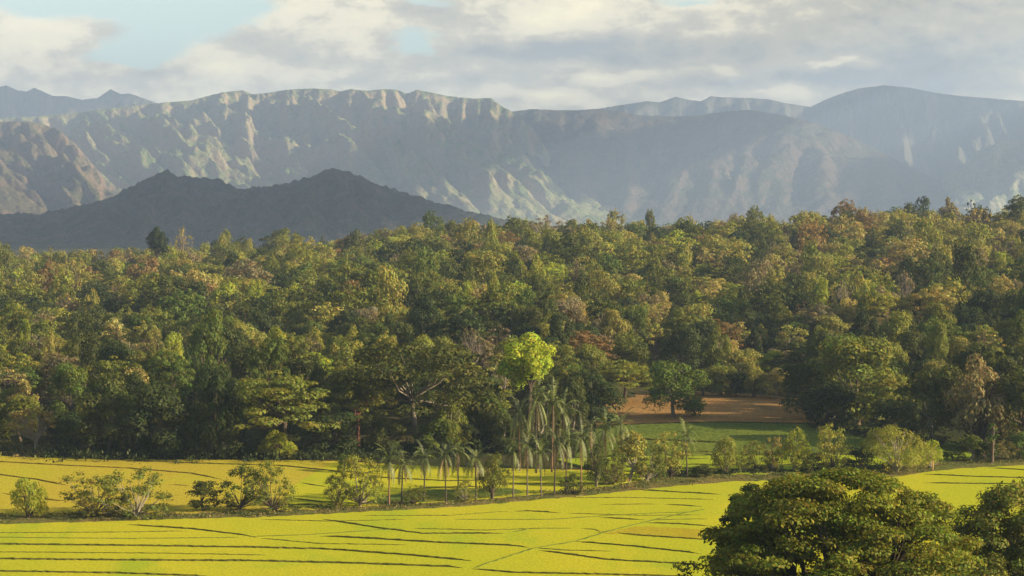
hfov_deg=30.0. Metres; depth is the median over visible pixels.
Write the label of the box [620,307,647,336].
dense tree
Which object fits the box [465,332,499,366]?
dense tree
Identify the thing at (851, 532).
spreading tree
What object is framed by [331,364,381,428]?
dense tree
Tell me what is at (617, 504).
field bund
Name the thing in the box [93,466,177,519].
shrub
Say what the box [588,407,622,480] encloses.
palm tree
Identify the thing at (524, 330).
dense tree
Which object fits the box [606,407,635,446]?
palm tree
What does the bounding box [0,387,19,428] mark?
dense tree
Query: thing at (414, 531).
field bund
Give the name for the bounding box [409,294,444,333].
dense tree
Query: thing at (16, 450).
scrub
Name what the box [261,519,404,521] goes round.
field bund
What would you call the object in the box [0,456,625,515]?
golden rice field
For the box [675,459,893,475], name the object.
bank shrubs
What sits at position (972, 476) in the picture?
field bund
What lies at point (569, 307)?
dense tree
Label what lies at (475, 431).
dense tree
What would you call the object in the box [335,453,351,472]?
shrub
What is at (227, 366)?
spreading tree
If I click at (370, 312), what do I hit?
dense tree
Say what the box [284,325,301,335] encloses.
dense tree
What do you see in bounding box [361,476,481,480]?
field bund
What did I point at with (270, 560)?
field bund
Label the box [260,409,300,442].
dense tree
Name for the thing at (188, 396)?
dense tree
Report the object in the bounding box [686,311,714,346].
dense tree
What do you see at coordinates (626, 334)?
dense tree
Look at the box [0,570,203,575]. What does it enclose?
field bund
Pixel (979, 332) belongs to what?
spreading tree
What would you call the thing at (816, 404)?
dense tree
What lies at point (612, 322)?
dense tree
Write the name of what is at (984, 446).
bush
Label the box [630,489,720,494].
field bund
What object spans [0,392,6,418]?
spreading tree
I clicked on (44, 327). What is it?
dense tree
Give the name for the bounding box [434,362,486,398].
spreading tree
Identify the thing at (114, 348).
dense tree
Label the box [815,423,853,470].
field tree
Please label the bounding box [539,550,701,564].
field bund
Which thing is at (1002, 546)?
foreground tree
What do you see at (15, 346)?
dense tree
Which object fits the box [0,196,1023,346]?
forest
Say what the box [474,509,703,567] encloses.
field bund
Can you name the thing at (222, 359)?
dense tree
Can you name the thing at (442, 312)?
dense tree
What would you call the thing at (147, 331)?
spreading tree
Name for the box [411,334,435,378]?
dense tree
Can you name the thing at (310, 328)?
dense tree
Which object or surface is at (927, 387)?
dense tree
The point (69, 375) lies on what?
dense tree
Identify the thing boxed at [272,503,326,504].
field bund
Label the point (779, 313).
spreading tree
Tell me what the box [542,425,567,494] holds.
palm tree
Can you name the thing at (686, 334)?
dense tree
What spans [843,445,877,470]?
field tree
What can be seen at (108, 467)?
field bund
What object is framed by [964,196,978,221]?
bare tree
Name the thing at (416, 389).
dense tree
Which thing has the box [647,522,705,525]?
field bund
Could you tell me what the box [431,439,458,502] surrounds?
palm tree
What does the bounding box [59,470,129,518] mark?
shrub
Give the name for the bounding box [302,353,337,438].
feathery tree
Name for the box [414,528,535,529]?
field bund
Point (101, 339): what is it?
spreading tree
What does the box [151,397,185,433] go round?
dense tree
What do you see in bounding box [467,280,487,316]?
sparse tree
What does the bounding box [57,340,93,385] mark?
dense tree
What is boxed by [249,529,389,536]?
field bund
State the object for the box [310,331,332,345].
dense tree
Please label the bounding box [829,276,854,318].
bare tree
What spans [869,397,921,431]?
dense tree
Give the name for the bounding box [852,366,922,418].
spreading tree
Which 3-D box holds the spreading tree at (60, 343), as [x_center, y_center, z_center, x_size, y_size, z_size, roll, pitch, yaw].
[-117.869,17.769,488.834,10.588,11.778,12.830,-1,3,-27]
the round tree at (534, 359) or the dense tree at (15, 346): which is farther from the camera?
the dense tree at (15, 346)
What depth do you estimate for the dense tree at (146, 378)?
393.89 m
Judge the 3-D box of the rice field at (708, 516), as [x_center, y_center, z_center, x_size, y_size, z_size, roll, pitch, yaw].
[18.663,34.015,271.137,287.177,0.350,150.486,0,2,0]
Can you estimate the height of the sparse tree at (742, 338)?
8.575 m
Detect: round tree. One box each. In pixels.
[146,226,168,257]
[496,331,556,441]
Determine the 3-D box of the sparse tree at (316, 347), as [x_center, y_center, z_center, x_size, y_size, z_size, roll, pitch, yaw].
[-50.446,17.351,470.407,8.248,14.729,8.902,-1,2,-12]
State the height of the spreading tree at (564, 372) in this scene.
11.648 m
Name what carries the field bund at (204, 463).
on the golden rice field at (179, 504)
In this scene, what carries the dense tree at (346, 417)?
on the ground at (252, 435)
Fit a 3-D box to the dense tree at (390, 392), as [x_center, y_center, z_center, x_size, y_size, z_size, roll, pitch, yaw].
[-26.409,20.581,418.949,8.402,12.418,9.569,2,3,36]
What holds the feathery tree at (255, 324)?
on the ground at (252, 435)
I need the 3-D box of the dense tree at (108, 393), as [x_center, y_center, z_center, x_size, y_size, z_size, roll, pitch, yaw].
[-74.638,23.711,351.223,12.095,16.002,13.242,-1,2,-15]
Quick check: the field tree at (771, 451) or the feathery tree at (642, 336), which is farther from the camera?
the feathery tree at (642, 336)
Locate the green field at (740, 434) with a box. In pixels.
[575,422,1021,456]
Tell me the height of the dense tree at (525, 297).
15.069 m
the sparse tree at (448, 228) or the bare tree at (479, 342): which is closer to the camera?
the bare tree at (479, 342)
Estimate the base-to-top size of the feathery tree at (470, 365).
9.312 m
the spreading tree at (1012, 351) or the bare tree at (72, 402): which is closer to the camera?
the bare tree at (72, 402)
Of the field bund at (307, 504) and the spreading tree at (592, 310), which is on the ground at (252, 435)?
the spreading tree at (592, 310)
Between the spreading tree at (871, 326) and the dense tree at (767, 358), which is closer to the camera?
the dense tree at (767, 358)
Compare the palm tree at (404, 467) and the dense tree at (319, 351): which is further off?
the dense tree at (319, 351)
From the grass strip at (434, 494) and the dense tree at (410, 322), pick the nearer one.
the grass strip at (434, 494)
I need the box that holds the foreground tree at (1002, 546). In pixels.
[930,476,1023,575]
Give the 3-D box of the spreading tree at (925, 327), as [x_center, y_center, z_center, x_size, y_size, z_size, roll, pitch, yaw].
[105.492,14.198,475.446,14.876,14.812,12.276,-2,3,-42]
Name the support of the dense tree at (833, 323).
on the ground at (252, 435)
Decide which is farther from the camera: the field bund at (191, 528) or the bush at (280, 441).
the bush at (280, 441)
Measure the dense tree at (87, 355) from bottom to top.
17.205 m
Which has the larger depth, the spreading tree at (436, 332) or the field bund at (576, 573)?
the spreading tree at (436, 332)
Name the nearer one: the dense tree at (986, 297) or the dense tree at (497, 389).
the dense tree at (497, 389)
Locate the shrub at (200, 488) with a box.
[184,480,221,510]
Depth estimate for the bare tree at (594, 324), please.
520.07 m
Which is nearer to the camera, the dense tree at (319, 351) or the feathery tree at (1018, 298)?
the dense tree at (319, 351)
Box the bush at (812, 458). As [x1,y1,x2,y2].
[800,452,826,472]
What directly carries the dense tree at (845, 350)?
on the ground at (252, 435)
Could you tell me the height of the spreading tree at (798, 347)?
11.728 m
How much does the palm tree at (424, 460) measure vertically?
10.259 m
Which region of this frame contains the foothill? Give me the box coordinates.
[0,168,551,246]
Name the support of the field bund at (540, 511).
on the rice field at (708, 516)
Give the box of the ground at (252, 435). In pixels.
[0,225,1022,475]
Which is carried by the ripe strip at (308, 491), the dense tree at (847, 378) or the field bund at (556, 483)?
the field bund at (556, 483)
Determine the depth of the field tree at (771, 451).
328.04 m
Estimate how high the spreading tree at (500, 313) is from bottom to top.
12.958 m
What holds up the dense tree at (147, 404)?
on the ground at (252, 435)
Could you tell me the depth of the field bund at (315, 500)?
294.55 m
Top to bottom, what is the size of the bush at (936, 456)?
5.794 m
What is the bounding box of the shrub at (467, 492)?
[450,480,477,501]
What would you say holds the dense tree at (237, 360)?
on the ground at (252, 435)
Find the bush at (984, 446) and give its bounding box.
[973,440,995,461]
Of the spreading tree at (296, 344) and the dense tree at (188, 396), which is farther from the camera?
the spreading tree at (296, 344)
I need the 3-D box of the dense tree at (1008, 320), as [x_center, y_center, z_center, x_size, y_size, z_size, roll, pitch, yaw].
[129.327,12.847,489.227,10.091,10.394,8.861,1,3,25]
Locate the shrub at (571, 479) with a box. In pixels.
[558,473,585,494]
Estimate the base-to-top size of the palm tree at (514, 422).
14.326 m
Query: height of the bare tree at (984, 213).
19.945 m
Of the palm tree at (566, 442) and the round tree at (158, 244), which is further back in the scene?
the round tree at (158, 244)
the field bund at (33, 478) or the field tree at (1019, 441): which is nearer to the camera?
the field bund at (33, 478)
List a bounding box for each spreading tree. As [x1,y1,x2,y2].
[0,300,38,339]
[0,349,11,371]
[0,365,50,388]
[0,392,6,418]
[1,352,43,395]
[5,404,58,448]
[36,335,66,360]
[69,330,123,361]
[76,355,147,395]
[104,395,181,437]
[121,320,162,350]
[125,314,166,349]
[144,350,196,397]
[220,362,262,378]
[222,369,344,437]
[243,331,291,427]
[266,349,320,425]
[277,332,312,362]
[291,351,334,379]
[317,369,398,446]
[318,340,504,442]
[326,308,360,335]
[328,361,388,415]
[353,322,400,370]
[371,331,396,366]
[381,308,413,325]
[409,330,460,349]
[422,308,498,346]
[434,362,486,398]
[435,291,489,322]
[464,338,502,369]
[489,302,517,333]
[498,386,520,408]
[507,371,564,401]
[529,290,554,309]
[540,291,586,321]
[542,366,591,417]
[546,340,579,368]
[560,330,620,359]
[585,296,624,322]
[590,360,656,401]
[656,306,701,339]
[670,336,706,360]
[671,466,992,575]
[700,319,743,350]
[762,347,797,364]
[769,302,795,339]
[770,339,814,367]
[800,302,836,334]
[845,317,889,335]
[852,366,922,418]
[854,292,914,321]
[900,287,931,329]
[902,287,956,321]
[916,316,961,349]
[960,324,1001,344]
[988,342,1023,376]
[998,306,1018,319]
[1002,194,1023,224]
[1015,339,1023,368]
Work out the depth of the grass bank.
300.06 m
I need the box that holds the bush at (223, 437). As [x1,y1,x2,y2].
[208,427,239,458]
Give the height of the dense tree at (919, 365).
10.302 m
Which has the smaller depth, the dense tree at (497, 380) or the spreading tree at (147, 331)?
the dense tree at (497, 380)
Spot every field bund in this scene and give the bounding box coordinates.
[0,461,218,478]
[0,474,68,485]
[0,531,174,532]
[0,537,235,538]
[0,543,470,560]
[0,551,260,554]
[0,557,460,567]
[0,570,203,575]
[4,493,63,500]
[48,457,379,473]
[129,524,256,537]
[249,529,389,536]
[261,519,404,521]
[261,538,403,544]
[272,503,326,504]
[287,497,351,502]
[324,519,501,533]
[327,535,528,547]
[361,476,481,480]
[363,511,508,515]
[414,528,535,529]
[423,486,477,487]
[458,512,682,519]
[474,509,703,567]
[478,569,674,575]
[514,528,571,531]
[515,481,625,484]
[523,510,557,512]
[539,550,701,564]
[540,548,600,550]
[570,497,713,499]
[572,513,690,515]
[575,541,699,553]
[579,458,707,461]
[600,438,717,442]
[600,517,641,519]
[601,504,634,504]
[617,532,702,539]
[626,466,722,469]
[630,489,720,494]
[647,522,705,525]
[667,504,702,506]
[683,461,839,465]
[928,474,1023,477]
[931,482,1008,483]
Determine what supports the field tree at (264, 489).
on the grass bank
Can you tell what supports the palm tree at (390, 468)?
on the grass bank
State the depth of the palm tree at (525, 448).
299.78 m
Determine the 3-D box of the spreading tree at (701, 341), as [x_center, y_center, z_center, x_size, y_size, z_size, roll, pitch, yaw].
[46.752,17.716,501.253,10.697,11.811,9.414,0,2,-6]
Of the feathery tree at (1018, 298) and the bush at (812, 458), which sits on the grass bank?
the bush at (812, 458)
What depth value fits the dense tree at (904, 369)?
413.72 m
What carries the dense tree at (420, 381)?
on the ground at (252, 435)
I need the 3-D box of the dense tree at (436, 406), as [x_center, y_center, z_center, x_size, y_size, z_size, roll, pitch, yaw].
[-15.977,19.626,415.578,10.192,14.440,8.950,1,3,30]
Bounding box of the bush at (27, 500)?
[9,477,48,517]
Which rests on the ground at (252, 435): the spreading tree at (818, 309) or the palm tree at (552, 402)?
the spreading tree at (818, 309)
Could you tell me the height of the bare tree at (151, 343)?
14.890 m
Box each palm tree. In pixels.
[375,440,404,503]
[390,449,419,503]
[410,439,441,500]
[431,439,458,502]
[446,433,472,499]
[461,446,494,499]
[500,438,526,496]
[507,394,532,470]
[513,430,542,495]
[520,379,547,470]
[527,434,552,495]
[539,375,569,471]
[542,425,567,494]
[550,389,578,470]
[555,420,581,494]
[564,414,595,492]
[579,416,602,465]
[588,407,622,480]
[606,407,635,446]
[672,417,700,476]
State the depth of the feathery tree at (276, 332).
476.28 m
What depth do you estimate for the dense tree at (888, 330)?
465.48 m
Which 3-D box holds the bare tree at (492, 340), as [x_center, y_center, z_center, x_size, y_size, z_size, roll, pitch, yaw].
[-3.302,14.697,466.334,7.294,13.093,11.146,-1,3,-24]
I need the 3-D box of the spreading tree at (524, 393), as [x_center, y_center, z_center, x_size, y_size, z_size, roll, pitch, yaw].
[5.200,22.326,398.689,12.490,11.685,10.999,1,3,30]
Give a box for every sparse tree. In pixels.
[4,379,39,416]
[22,334,54,360]
[100,317,126,346]
[118,339,139,362]
[291,334,322,354]
[334,235,362,254]
[438,220,459,237]
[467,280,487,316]
[484,352,523,389]
[640,322,668,363]
[712,220,727,243]
[735,330,762,349]
[772,324,808,364]
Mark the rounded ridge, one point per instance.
(720, 166)
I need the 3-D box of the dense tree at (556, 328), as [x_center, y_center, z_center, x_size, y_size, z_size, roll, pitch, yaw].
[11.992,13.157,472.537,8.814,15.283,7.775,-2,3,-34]
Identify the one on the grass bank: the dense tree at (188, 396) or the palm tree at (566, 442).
the palm tree at (566, 442)
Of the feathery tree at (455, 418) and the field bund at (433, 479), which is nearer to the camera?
the field bund at (433, 479)
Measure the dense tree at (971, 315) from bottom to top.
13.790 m
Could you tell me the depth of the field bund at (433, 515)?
280.76 m
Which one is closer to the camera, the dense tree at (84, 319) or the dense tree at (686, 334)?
the dense tree at (686, 334)
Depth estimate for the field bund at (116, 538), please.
261.70 m
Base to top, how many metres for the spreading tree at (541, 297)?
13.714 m
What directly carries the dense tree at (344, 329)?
on the ground at (252, 435)
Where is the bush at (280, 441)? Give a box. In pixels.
[257,428,296,459]
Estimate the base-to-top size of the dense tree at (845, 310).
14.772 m
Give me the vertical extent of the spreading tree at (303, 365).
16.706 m
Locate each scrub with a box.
[0,440,65,459]
[34,430,604,464]
[804,416,1018,453]
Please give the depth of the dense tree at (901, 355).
445.88 m
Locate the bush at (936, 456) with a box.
[917,439,942,467]
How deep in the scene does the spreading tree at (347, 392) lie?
361.14 m
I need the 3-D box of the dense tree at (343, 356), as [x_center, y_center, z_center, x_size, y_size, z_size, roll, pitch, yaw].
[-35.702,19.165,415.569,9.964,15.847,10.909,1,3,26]
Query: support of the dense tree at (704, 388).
on the ploughed field at (742, 408)
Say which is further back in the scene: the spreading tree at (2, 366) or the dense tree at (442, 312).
the dense tree at (442, 312)
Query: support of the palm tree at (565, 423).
on the ripe strip at (308, 491)
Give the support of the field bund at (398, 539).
on the rice field at (708, 516)
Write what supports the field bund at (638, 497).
on the rice field at (708, 516)
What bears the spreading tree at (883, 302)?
on the ground at (252, 435)
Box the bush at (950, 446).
[940,442,964,459]
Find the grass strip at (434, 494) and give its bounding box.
[368,488,522,503]
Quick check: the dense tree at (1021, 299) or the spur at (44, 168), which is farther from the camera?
the spur at (44, 168)
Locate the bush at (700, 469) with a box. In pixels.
[682,465,715,477]
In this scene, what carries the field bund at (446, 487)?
on the ripe strip at (308, 491)
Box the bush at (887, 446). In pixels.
[858,424,936,471]
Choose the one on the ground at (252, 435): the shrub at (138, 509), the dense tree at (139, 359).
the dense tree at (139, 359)
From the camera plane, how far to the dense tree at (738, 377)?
462.14 m
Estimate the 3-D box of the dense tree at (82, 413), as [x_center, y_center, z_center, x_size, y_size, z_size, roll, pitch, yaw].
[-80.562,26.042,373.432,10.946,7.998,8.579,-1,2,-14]
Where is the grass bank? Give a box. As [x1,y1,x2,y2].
[0,456,1023,523]
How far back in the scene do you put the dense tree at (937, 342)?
438.05 m
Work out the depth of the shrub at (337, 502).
288.20 m
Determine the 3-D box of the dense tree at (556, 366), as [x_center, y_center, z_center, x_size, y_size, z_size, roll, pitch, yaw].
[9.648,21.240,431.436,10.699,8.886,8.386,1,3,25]
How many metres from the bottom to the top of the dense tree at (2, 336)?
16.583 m
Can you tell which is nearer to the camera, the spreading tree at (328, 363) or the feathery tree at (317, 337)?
the spreading tree at (328, 363)
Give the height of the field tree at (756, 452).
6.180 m
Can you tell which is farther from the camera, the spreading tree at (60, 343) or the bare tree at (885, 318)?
the bare tree at (885, 318)
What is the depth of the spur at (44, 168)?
5572.05 m
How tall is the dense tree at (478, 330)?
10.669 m
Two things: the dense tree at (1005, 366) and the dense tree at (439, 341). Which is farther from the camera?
the dense tree at (439, 341)
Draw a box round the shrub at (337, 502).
[322,470,354,508]
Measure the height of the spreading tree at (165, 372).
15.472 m
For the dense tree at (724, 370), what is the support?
on the ploughed field at (742, 408)
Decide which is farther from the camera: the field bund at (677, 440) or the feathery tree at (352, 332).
the feathery tree at (352, 332)
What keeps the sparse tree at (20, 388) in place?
on the ground at (252, 435)
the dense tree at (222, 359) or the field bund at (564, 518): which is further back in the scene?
the dense tree at (222, 359)
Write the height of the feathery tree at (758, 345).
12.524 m
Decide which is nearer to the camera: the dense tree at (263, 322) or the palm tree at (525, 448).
the palm tree at (525, 448)
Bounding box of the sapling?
[734,447,753,471]
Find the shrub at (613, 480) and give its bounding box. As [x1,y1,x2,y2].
[599,447,626,484]
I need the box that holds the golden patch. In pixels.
[598,526,707,539]
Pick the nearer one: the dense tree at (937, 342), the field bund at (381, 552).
the field bund at (381, 552)
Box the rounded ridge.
[513,109,991,223]
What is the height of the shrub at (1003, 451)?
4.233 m
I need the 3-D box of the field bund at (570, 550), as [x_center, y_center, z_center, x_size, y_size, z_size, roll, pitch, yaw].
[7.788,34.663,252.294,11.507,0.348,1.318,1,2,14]
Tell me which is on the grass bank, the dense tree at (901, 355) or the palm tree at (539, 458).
the palm tree at (539, 458)
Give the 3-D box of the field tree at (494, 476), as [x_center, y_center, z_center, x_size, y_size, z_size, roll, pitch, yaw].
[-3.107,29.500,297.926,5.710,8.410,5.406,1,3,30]
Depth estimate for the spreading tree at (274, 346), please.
379.37 m
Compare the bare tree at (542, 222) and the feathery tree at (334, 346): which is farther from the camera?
the bare tree at (542, 222)
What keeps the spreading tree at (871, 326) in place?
on the ground at (252, 435)
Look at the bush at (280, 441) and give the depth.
345.38 m
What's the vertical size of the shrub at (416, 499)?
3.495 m
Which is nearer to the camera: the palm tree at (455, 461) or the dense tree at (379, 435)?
the palm tree at (455, 461)
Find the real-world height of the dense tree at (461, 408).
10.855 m
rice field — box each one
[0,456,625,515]
[0,465,1023,575]
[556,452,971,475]
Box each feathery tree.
[17,319,36,351]
[35,329,59,384]
[140,344,159,371]
[157,331,188,373]
[183,322,204,379]
[184,375,243,458]
[244,320,259,344]
[263,325,287,356]
[263,397,290,409]
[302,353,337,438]
[303,326,326,352]
[321,334,347,366]
[340,324,369,360]
[381,312,397,333]
[435,399,471,451]
[460,360,485,384]
[465,392,510,449]
[514,386,566,433]
[564,288,584,330]
[581,360,602,390]
[635,331,651,349]
[697,324,731,379]
[739,362,767,396]
[742,325,770,365]
[846,304,878,339]
[943,352,1021,443]
[983,308,1004,342]
[1015,285,1023,310]
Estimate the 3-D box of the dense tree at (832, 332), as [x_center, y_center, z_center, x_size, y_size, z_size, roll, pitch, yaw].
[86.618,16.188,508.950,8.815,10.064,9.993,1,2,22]
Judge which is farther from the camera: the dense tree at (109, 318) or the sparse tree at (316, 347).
the dense tree at (109, 318)
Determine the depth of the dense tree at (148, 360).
423.60 m
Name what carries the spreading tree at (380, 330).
on the ground at (252, 435)
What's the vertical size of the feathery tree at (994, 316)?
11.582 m
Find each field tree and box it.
[215,464,269,509]
[243,460,297,512]
[331,454,388,505]
[477,452,511,498]
[583,441,609,486]
[609,430,647,482]
[629,439,667,482]
[649,430,690,476]
[710,434,739,473]
[739,440,774,470]
[763,436,783,470]
[774,426,812,472]
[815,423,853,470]
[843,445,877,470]
[957,434,982,460]
[987,423,999,462]
[1010,432,1023,458]
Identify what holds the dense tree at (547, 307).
on the ground at (252, 435)
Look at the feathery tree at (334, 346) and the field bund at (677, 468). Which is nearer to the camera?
the field bund at (677, 468)
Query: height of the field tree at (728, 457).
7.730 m
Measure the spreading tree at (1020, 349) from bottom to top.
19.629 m
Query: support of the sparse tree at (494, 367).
on the ground at (252, 435)
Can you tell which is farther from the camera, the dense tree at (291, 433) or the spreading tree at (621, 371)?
the spreading tree at (621, 371)
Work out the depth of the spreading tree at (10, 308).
529.57 m
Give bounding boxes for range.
[0,85,154,117]
[0,88,910,225]
[599,85,1023,180]
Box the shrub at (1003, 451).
[996,439,1020,459]
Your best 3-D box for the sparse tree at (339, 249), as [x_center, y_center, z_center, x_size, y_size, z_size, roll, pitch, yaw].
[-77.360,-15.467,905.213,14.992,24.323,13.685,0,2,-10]
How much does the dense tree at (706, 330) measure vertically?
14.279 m
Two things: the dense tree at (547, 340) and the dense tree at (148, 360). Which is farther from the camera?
the dense tree at (547, 340)
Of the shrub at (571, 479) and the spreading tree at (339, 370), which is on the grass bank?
the shrub at (571, 479)
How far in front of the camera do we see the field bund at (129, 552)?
250.08 m
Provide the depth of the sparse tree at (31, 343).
474.53 m
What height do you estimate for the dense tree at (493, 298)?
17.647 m
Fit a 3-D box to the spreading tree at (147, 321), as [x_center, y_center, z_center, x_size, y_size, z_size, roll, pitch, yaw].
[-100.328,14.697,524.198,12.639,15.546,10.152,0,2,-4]
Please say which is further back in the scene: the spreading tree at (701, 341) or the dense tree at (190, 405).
the spreading tree at (701, 341)
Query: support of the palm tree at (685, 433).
on the grass bank
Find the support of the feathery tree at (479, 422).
on the ground at (252, 435)
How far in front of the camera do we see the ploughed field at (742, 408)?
428.92 m
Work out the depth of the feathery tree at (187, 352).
452.59 m
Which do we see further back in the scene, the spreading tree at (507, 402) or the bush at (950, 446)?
the spreading tree at (507, 402)
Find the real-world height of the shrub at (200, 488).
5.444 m
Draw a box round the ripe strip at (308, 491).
[280,462,646,508]
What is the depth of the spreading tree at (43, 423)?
355.26 m
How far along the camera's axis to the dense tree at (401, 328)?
473.83 m
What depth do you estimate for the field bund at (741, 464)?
336.88 m
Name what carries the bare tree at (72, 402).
on the ground at (252, 435)
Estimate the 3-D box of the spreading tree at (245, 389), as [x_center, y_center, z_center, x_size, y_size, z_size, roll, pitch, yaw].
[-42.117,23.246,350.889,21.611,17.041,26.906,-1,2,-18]
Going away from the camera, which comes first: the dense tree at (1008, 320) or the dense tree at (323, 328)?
the dense tree at (1008, 320)
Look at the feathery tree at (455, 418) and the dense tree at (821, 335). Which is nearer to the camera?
the feathery tree at (455, 418)
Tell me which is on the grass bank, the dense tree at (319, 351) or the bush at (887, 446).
the bush at (887, 446)
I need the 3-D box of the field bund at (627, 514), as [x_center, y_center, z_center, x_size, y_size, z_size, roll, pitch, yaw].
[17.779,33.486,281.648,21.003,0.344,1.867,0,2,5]
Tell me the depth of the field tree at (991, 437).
340.15 m
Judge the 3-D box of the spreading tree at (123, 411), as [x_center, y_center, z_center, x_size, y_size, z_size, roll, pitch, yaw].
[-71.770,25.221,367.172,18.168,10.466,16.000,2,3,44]
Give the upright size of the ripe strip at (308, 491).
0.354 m
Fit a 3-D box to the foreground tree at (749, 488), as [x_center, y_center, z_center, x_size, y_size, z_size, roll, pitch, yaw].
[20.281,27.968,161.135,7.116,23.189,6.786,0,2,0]
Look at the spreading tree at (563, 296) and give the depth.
523.16 m
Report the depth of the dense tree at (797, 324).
523.85 m
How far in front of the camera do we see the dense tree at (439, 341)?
447.20 m
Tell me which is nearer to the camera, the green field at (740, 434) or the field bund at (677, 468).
the field bund at (677, 468)
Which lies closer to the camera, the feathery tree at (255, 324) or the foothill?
the feathery tree at (255, 324)
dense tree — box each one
[0,321,11,349]
[0,346,6,388]
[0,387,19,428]
[0,394,40,442]
[7,338,39,390]
[24,319,60,341]
[29,352,84,396]
[32,352,90,408]
[44,409,89,444]
[46,361,88,414]
[55,419,97,456]
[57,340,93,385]
[62,329,101,385]
[65,311,93,339]
[73,372,137,456]
[74,402,125,439]
[89,337,139,386]
[97,313,126,336]
[119,367,148,385]
[120,370,156,430]
[120,381,189,458]
[122,349,151,365]
[141,348,181,393]
[148,372,188,403]
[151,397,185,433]
[160,323,190,347]
[181,359,201,399]
[184,314,207,335]
[189,308,227,399]
[189,374,240,407]
[193,363,249,444]
[200,323,247,366]
[207,341,241,364]
[221,315,243,329]
[229,341,269,405]
[233,321,267,345]
[249,309,283,338]
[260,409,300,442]
[279,366,306,403]
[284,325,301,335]
[295,320,320,336]
[300,411,360,454]
[302,326,322,334]
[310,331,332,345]
[316,347,333,354]
[319,322,335,334]
[325,335,340,347]
[325,339,363,410]
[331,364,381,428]
[336,322,357,337]
[349,306,378,330]
[351,317,397,343]
[358,413,406,453]
[374,321,413,350]
[376,357,405,408]
[392,380,433,420]
[395,354,417,394]
[395,359,433,408]
[396,326,422,347]
[403,335,454,374]
[404,307,428,332]
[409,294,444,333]
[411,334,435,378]
[411,417,453,452]
[417,345,454,408]
[435,309,450,318]
[444,381,491,419]
[456,313,482,349]
[456,423,490,447]
[461,328,486,348]
[462,380,507,422]
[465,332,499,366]
[475,280,520,336]
[481,318,508,339]
[481,409,531,452]
[488,377,504,387]
[495,334,519,397]
[507,286,536,328]
[508,305,543,339]
[512,323,541,339]
[513,305,542,339]
[535,296,558,340]
[537,337,561,363]
[539,312,565,358]
[543,297,587,348]
[547,311,576,365]
[547,363,569,389]
[550,364,593,405]
[556,375,590,429]
[563,368,627,427]
[573,322,602,364]
[574,343,606,380]
[599,307,631,364]
[609,331,649,375]
[611,335,653,381]
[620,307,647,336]
[642,359,710,416]
[655,322,676,345]
[657,325,700,382]
[679,320,718,368]
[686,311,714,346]
[689,368,717,394]
[706,339,738,369]
[707,363,737,396]
[717,347,765,384]
[724,371,746,396]
[758,350,783,375]
[761,367,788,397]
[777,360,835,420]
[784,321,810,358]
[797,354,846,406]
[801,380,859,426]
[802,325,828,365]
[812,331,910,424]
[814,328,830,357]
[816,314,852,334]
[827,298,856,324]
[827,359,869,390]
[828,329,843,336]
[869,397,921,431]
[874,310,913,365]
[874,342,909,370]
[878,358,918,401]
[891,309,914,335]
[893,363,964,439]
[896,329,937,370]
[910,358,948,394]
[919,301,956,355]
[922,359,962,423]
[924,320,949,362]
[937,335,968,372]
[945,341,997,392]
[945,345,1004,378]
[947,323,978,342]
[951,303,994,343]
[955,289,1000,337]
[990,367,1023,445]
[991,355,1023,387]
[993,308,1023,362]
[998,318,1012,345]
[1014,289,1023,313]
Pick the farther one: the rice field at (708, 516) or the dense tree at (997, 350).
the dense tree at (997, 350)
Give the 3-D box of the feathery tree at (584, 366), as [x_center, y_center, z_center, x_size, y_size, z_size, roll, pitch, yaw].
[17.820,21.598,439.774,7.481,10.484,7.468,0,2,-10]
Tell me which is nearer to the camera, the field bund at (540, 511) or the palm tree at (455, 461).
the field bund at (540, 511)
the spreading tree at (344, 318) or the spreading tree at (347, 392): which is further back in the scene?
the spreading tree at (344, 318)
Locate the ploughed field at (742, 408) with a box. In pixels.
[597,392,869,423]
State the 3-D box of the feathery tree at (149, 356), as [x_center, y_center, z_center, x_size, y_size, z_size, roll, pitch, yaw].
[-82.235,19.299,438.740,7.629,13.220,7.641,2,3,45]
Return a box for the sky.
[0,0,1023,111]
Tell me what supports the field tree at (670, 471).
on the grass bank
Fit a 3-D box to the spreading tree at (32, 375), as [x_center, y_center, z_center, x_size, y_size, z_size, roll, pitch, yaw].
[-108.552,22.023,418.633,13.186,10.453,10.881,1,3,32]
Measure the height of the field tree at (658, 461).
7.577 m
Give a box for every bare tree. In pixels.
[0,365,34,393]
[52,387,85,411]
[137,329,162,354]
[172,226,193,253]
[454,328,487,364]
[484,321,512,352]
[520,213,566,235]
[589,313,622,338]
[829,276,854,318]
[864,308,906,332]
[892,268,914,296]
[956,329,1004,353]
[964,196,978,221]
[980,207,993,233]
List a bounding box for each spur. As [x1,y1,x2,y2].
[0,122,121,214]
[941,138,1023,215]
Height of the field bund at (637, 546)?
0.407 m
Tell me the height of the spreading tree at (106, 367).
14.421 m
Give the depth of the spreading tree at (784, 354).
503.07 m
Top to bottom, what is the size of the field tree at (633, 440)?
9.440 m
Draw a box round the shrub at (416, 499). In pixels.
[403,485,427,504]
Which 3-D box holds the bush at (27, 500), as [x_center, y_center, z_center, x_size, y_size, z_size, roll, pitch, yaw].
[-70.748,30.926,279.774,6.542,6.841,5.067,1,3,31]
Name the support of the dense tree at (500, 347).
on the ground at (252, 435)

